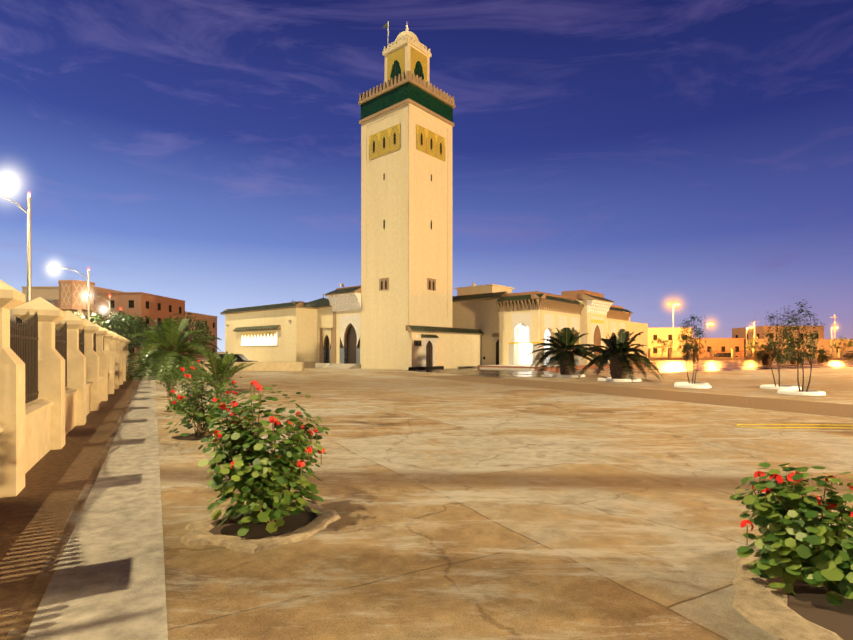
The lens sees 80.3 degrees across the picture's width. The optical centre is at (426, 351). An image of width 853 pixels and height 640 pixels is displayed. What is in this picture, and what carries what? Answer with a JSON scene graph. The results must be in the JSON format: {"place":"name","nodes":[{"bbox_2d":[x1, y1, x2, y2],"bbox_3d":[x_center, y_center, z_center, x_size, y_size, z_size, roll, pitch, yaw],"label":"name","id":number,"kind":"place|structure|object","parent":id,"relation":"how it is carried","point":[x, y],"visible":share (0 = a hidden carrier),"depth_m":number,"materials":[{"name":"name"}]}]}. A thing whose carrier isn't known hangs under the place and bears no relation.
{"place":"outdoors","nodes":[
{"label":"outdoors","id":0,"kind":"place"},
{"bbox_2d":[56,280,95,329],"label":"building","id":1,"kind":"structure","parent":0,"point":[72,298],"depth_m":69.62,"materials":[{"name":"brown"}]},
{"bbox_2d":[185,311,217,357],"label":"building","id":2,"kind":"structure","parent":0,"point":[211,322],"depth_m":130.82,"materials":[{"name":"brown paint"}]},
{"bbox_2d":[132,357,314,371],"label":"low wall","id":3,"kind":"structure","parent":0,"point":[308,364],"depth_m":51.12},
{"bbox_2d":[0,0,852,351],"label":"sky","id":4,"kind":"structure","parent":0,"point":[642,155],"materials":[{"name":"blue"}]},
{"bbox_2d":[5,352,852,639],"bbox_3d":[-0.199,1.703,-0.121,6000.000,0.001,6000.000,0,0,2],"label":"ground","id":5,"kind":"structure","parent":0,"point":[466,510],"depth_m":5.49,"materials":[{"name":"beige stone"}]},
{"bbox_2d":[10,299,103,324],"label":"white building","id":6,"kind":"structure","parent":5,"relation":"on","point":[54,302],"depth_m":82.00,"materials":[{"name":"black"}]},
{"bbox_2d":[0,280,130,497],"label":"fence wall and pillars","id":7,"kind":"structure","parent":5,"relation":"on","point":[51,417],"depth_m":8.72,"materials":[{"name":"beige paint"}]},
{"bbox_2d":[10,312,161,403],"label":"iron fence pickets","id":8,"kind":"object","parent":7,"relation":"attached to","point":[24,339],"visible":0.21,"depth_m":8.24,"materials":[{"name":"black metal"}]},
{"bbox_2d":[0,371,140,639],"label":"soil strip","id":9,"kind":"object","parent":5,"relation":"on","point":[35,512],"visible":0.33,"depth_m":5.70,"materials":[{"name":"brown soil"}]},
{"bbox_2d":[22,286,121,299],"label":"building","id":10,"kind":"structure","parent":5,"relation":"on","point":[47,292],"depth_m":96.93,"materials":[{"name":"beige"}]},
{"bbox_2d":[24,371,167,639],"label":"path","id":11,"kind":"structure","parent":5,"relation":"on","point":[107,581],"depth_m":4.19,"materials":[{"name":"beige concrete"}]},
{"bbox_2d":[96,311,148,348],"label":"street tree","id":12,"kind":"object","parent":5,"relation":"on","point":[123,328],"visible":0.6,"depth_m":46.46,"materials":[{"name":"green plant"}]},
{"bbox_2d":[95,312,150,350],"bbox_3d":[-36.366,-1.578,60.690,6.164,6.571,6.108,0,0,2],"label":"street tree","id":13,"kind":"object","parent":5,"relation":"on","point":[129,325],"visible":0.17,"depth_m":60.65,"materials":[{"name":"green plant"}]},
{"bbox_2d":[101,310,151,350],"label":"street tree","id":14,"kind":"object","parent":5,"relation":"on","point":[127,316],"visible":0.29,"depth_m":53.11,"materials":[{"name":"green plant"}]},
{"bbox_2d":[116,324,157,355],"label":"street tree","id":15,"kind":"object","parent":5,"relation":"on","point":[138,348],"visible":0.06,"depth_m":79.04,"materials":[{"name":"green plant"}]},
{"bbox_2d":[94,292,185,357],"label":"tall building","id":16,"kind":"structure","parent":5,"relation":"on","point":[153,307],"depth_m":93.78,"materials":[{"name":"brown"}]},
{"bbox_2d":[153,395,186,399],"bbox_3d":[-9.293,1.668,18.435,1.200,0.070,1.200,0,0,2],"label":"planter ring","id":17,"kind":"object","parent":5,"relation":"on","point":[165,397],"visible":0.46,"depth_m":17.97,"materials":[{"name":"concrete"}]},
{"bbox_2d":[153,359,190,396],"bbox_3d":[-9.298,0.917,18.479,1.204,1.507,1.282,0,0,-16],"label":"round shrub","id":18,"kind":"object","parent":17,"relation":"on","point":[168,382],"visible":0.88,"depth_m":18.29,"materials":[{"name":"green plant"}]},
{"bbox_2d":[126,317,222,380],"bbox_3d":[-16.854,1.282,33.063,7.846,7.142,7.898,0,0,2],"label":"canary palm","id":19,"kind":"object","parent":5,"relation":"on","point":[167,337],"visible":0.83,"depth_m":32.49,"materials":[{"name":"green plant"}]},
{"bbox_2d":[155,409,198,414],"bbox_3d":[-6.921,1.665,14.078,1.096,0.077,1.119,0,0,2],"label":"planter ring","id":20,"kind":"object","parent":5,"relation":"on","point":[164,412],"visible":0.38,"depth_m":13.60,"materials":[{"name":"concrete"}]},
{"bbox_2d":[164,393,186,411],"bbox_3d":[-6.915,1.414,14.084,0.688,0.546,0.666,0,0,2],"label":"plant","id":21,"kind":"object","parent":20,"relation":"on","point":[171,407],"visible":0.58,"depth_m":13.90,"materials":[{"name":"green plant"}]},
{"bbox_2d":[151,312,206,341],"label":"tree","id":22,"kind":"object","parent":5,"relation":"on","point":[170,316],"visible":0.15,"depth_m":58.95,"materials":[{"name":"green plant"}]},
{"bbox_2d":[158,314,214,354],"bbox_3d":[-23.717,-1.044,50.481,5.319,5.509,5.167,0,0,2],"label":"tree","id":23,"kind":"object","parent":5,"relation":"on","point":[193,338],"visible":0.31,"depth_m":50.80,"materials":[{"name":"green plant"}]},
{"bbox_2d":[177,353,208,414],"bbox_3d":[-6.072,0.863,13.293,0.932,1.650,0.789,0,0,2],"label":"shrub","id":24,"kind":"object","parent":5,"relation":"on","point":[193,376],"visible":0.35,"depth_m":13.23,"materials":[{"name":"green plant"}]},
{"bbox_2d":[158,431,230,443],"bbox_3d":[-4.416,1.682,10.014,1.571,0.043,1.425,0,0,2],"label":"planter ring","id":25,"kind":"object","parent":5,"relation":"on","point":[190,438],"visible":0.46,"depth_m":9.67,"materials":[{"name":"concrete"}]},
{"bbox_2d":[165,360,241,436],"bbox_3d":[-4.443,0.923,10.008,1.430,1.496,1.403,0,0,16],"label":"hibiscus bush","id":26,"kind":"object","parent":25,"relation":"on","point":[197,417],"visible":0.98,"depth_m":9.83,"materials":[{"name":"green plant"}]},
{"bbox_2d":[179,351,254,390],"bbox_3d":[-8.995,0.842,21.696,2.994,1.763,2.414,0,0,2],"label":"date palm","id":27,"kind":"object","parent":5,"relation":"on","point":[218,364],"visible":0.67,"depth_m":21.33,"materials":[{"name":"green plant"}]},
{"bbox_2d":[145,362,302,370],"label":"end wall","id":28,"kind":"structure","parent":5,"relation":"on","point":[277,366],"depth_m":44.77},
{"bbox_2d":[219,354,257,361],"bbox_3d":[-18.847,0.978,49.409,4.200,1.450,1.740,0,0,-4],"label":"car","id":29,"kind":"object","parent":5,"relation":"on","point":[241,358],"visible":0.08,"depth_m":48.63,"materials":[{"name":"black"}]},
{"bbox_2d":[180,500,340,552],"bbox_3d":[-1.629,1.679,5.042,1.398,0.048,1.414,0,0,15],"label":"planter ring","id":30,"kind":"object","parent":5,"relation":"on","point":[258,537],"visible":0.69,"depth_m":4.72,"materials":[{"name":"stone"}]},
{"bbox_2d":[194,380,329,535],"bbox_3d":[-1.639,0.964,5.005,1.391,1.414,1.287,0,0,2],"label":"geranium bush","id":31,"kind":"object","parent":30,"relation":"on","point":[262,481],"visible":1,"depth_m":4.77,"materials":[{"name":"green plant"}]},
{"bbox_2d":[358,21,454,369],"bbox_3d":[-1.956,-15.547,51.021,6.940,35.500,6.940,0,0,41],"label":"minaret","id":32,"kind":"object","parent":5,"relation":"on","point":[406,122],"visible":0.98,"depth_m":48.71,"materials":[{"name":"beige"}]},
{"bbox_2d":[220,283,655,370],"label":"mosque","id":33,"kind":"structure","parent":5,"relation":"on","point":[496,327],"depth_m":53.95,"materials":[{"name":"beige"}]},
{"bbox_2d":[549,373,584,376],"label":"planter curb","id":34,"kind":"structure","parent":5,"relation":"on","point":[560,375],"depth_m":33.61,"materials":[{"name":"brown concrete"}]},
{"bbox_2d":[526,327,608,377],"bbox_3d":[9.618,0.310,34.392,5.489,3.932,5.524,0,0,2],"label":"canary palm","id":35,"kind":"object","parent":5,"relation":"on","point":[564,356],"visible":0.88,"depth_m":33.97,"materials":[{"name":"green plant"}]},
{"bbox_2d":[598,377,640,381],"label":"planter curb","id":36,"kind":"structure","parent":5,"relation":"on","point":[610,379],"depth_m":28.58,"materials":[{"name":"brown concrete"}]},
{"bbox_2d":[578,329,662,381],"bbox_3d":[11.377,0.311,29.669,4.742,3.273,4.785,0,0,2],"label":"canary palm","id":37,"kind":"object","parent":5,"relation":"on","point":[616,354],"visible":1,"depth_m":29.12,"materials":[{"name":"green plant"}]},
{"bbox_2d":[390,360,852,377],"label":"road","id":38,"kind":"structure","parent":5,"relation":"on","point":[664,366],"depth_m":50.52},
{"bbox_2d":[651,337,672,354],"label":"street tree","id":39,"kind":"object","parent":38,"relation":"on","point":[662,342],"visible":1,"depth_m":99.96,"materials":[{"name":"green plant"}]},
{"bbox_2d":[686,337,705,349],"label":"street tree","id":40,"kind":"object","parent":38,"relation":"on","point":[698,343],"visible":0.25,"depth_m":100.24,"materials":[{"name":"green plant"}]},
{"bbox_2d":[716,353,737,356],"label":"car","id":41,"kind":"object","parent":38,"relation":"on","point":[719,354],"visible":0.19,"depth_m":101.91,"materials":[{"name":"black"}]},
{"bbox_2d":[744,336,765,350],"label":"street tree","id":42,"kind":"object","parent":38,"relation":"on","point":[750,343],"visible":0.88,"depth_m":99.28,"materials":[{"name":"green plant"}]},
{"bbox_2d":[829,337,852,349],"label":"street tree","id":43,"kind":"object","parent":38,"relation":"on","point":[850,343],"visible":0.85,"depth_m":99.08,"materials":[{"name":"green plant"}]},
{"bbox_2d":[673,304,673,356],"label":"twin mast","id":44,"kind":"object","parent":5,"relation":"on","point":[673,332],"visible":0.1,"depth_m":110.35,"materials":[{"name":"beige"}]},
{"bbox_2d":[673,301,679,314],"bbox_3d":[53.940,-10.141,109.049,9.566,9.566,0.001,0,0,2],"label":"street lamp","id":45,"kind":"object","parent":44,"relation":"attached to","point":[676,304],"visible":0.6,"depth_m":109.05,"materials":[{"name":"yellow glass"}]},
{"bbox_2d":[674,382,708,384],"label":"planter curb","id":46,"kind":"structure","parent":5,"relation":"on","point":[690,383],"depth_m":25.74,"materials":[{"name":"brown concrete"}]},
{"bbox_2d":[676,315,705,383],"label":"young tree","id":47,"kind":"object","parent":46,"relation":"on","point":[687,348],"visible":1,"depth_m":25.34,"materials":[{"name":"green plant"}]},
{"bbox_2d":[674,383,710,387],"bbox_3d":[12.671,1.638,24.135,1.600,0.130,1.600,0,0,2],"label":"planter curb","id":48,"kind":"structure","parent":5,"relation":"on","point":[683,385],"depth_m":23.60,"materials":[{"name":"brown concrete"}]},
{"bbox_2d":[706,324,707,356],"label":"lamp post","id":49,"kind":"object","parent":5,"relation":"on","point":[706,340],"visible":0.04,"depth_m":98.39,"materials":[{"name":"beige metal"}]},
{"bbox_2d":[693,338,744,356],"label":"building","id":50,"kind":"structure","parent":5,"relation":"on","point":[718,345],"depth_m":129.82,"materials":[{"name":"orange paint"}]},
{"bbox_2d":[648,349,852,359],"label":"fence","id":51,"kind":"object","parent":5,"relation":"on","point":[712,354],"visible":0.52,"depth_m":96.38,"materials":[{"name":"beige concrete"}]},
{"bbox_2d":[741,344,788,365],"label":"tree","id":52,"kind":"object","parent":5,"relation":"on","point":[764,357],"visible":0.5,"depth_m":62.53,"materials":[{"name":"green plant"}]},
{"bbox_2d":[731,326,823,339],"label":"building","id":53,"kind":"structure","parent":5,"relation":"on","point":[741,332],"depth_m":137.38,"materials":[{"name":"orange"}]},
{"bbox_2d":[760,385,801,389],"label":"planter curb","id":54,"kind":"structure","parent":5,"relation":"on","point":[777,387],"depth_m":22.95,"materials":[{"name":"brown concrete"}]},
{"bbox_2d":[760,308,796,386],"bbox_3d":[16.265,-0.165,23.209,1.303,3.748,1.493,0,0,-19],"label":"young tree","id":55,"kind":"object","parent":54,"relation":"on","point":[774,345],"visible":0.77,"depth_m":23.27,"materials":[{"name":"green plant"}]},
{"bbox_2d":[732,550,852,639],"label":"planter ring","id":56,"kind":"object","parent":5,"relation":"on","point":[807,611],"visible":0.54,"depth_m":3.28,"materials":[{"name":"concrete"}]},
{"bbox_2d":[730,462,852,605],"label":"geranium bush","id":57,"kind":"object","parent":56,"relation":"on","point":[811,544],"visible":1,"depth_m":3.50,"materials":[{"name":"green plant"}]},
{"bbox_2d":[736,424,852,428],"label":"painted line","id":58,"kind":"object","parent":5,"relation":"on","point":[793,427],"visible":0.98,"depth_m":11.55,"materials":[{"name":"yellow"}]},
{"bbox_2d":[750,315,838,349],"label":"street lamps","id":59,"kind":"object","parent":5,"relation":"on","point":[834,317],"visible":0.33,"depth_m":107.48,"materials":[{"name":"beige metal"}]},
{"bbox_2d":[782,349,806,363],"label":"palm","id":60,"kind":"object","parent":5,"relation":"on","point":[792,362],"visible":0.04,"depth_m":68.37,"materials":[{"name":"green plant"}]},
{"bbox_2d":[744,339,852,356],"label":"building","id":61,"kind":"structure","parent":5,"relation":"on","point":[825,344],"depth_m":125.23,"materials":[{"name":"orange"}]},
{"bbox_2d":[777,389,825,395],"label":"planter curb","id":62,"kind":"structure","parent":5,"relation":"on","point":[797,392],"depth_m":19.98,"materials":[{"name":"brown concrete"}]},
{"bbox_2d":[782,299,824,391],"bbox_3d":[15.095,-0.183,20.345,1.428,3.786,1.415,0,0,2],"label":"young tree","id":63,"kind":"object","parent":62,"relation":"on","point":[804,353],"visible":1,"depth_m":20.22,"materials":[{"name":"green plant"}]},
{"bbox_2d":[810,348,833,362],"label":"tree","id":64,"kind":"object","parent":5,"relation":"on","point":[821,358],"visible":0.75,"depth_m":77.81,"materials":[{"name":"green plant"}]},
{"bbox_2d":[831,327,837,356],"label":"street lamp","id":65,"kind":"object","parent":5,"relation":"on","point":[831,340],"visible":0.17,"depth_m":100.63,"materials":[{"name":"beige metal"}]},
{"bbox_2d":[843,351,852,362],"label":"palm","id":66,"kind":"object","parent":5,"relation":"on","point":[849,358],"visible":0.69,"depth_m":77.78,"materials":[{"name":"green plant"}]},
{"bbox_2d":[417,375,852,417],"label":"road","id":67,"kind":"structure","parent":0,"point":[827,409],"depth_m":19.10,"materials":[{"name":"beige stone"}]},
{"bbox_2d":[648,328,691,356],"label":"building","id":68,"kind":"structure","parent":0,"point":[661,333],"depth_m":126.28,"materials":[{"name":"yellow paint"}]},
{"label":"street","id":69,"kind":"structure","parent":0,"visible":0},
{"bbox_2d":[0,193,120,330],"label":"street lamps","id":70,"kind":"object","parent":69,"relation":"on","point":[29,288],"visible":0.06,"depth_m":17.34,"materials":[{"name":"beige metal"}]},
{"bbox_2d":[0,177,12,190],"bbox_3d":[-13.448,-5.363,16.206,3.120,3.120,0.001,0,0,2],"label":"street light","id":71,"kind":"object","parent":70,"relation":"attached to","point":[6,183],"visible":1,"depth_m":16.21,"materials":[{"name":"white glass"}]},
{"bbox_2d":[51,265,56,271],"bbox_3d":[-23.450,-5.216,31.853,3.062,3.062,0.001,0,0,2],"label":"street light","id":72,"kind":"object","parent":70,"relation":"attached to","point":[53,268],"visible":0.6,"depth_m":31.85,"materials":[{"name":"white glass"}]},
{"bbox_2d":[55,310,118,331],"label":"tree","id":73,"kind":"object","parent":69,"relation":"on","point":[96,316],"visible":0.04,"depth_m":48.72,"materials":[{"name":"green plant"}]},
{"bbox_2d":[76,315,112,327],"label":"tree","id":74,"kind":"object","parent":69,"relation":"on","point":[97,321],"depth_m":85.48,"materials":[{"name":"plant"}]}
]}

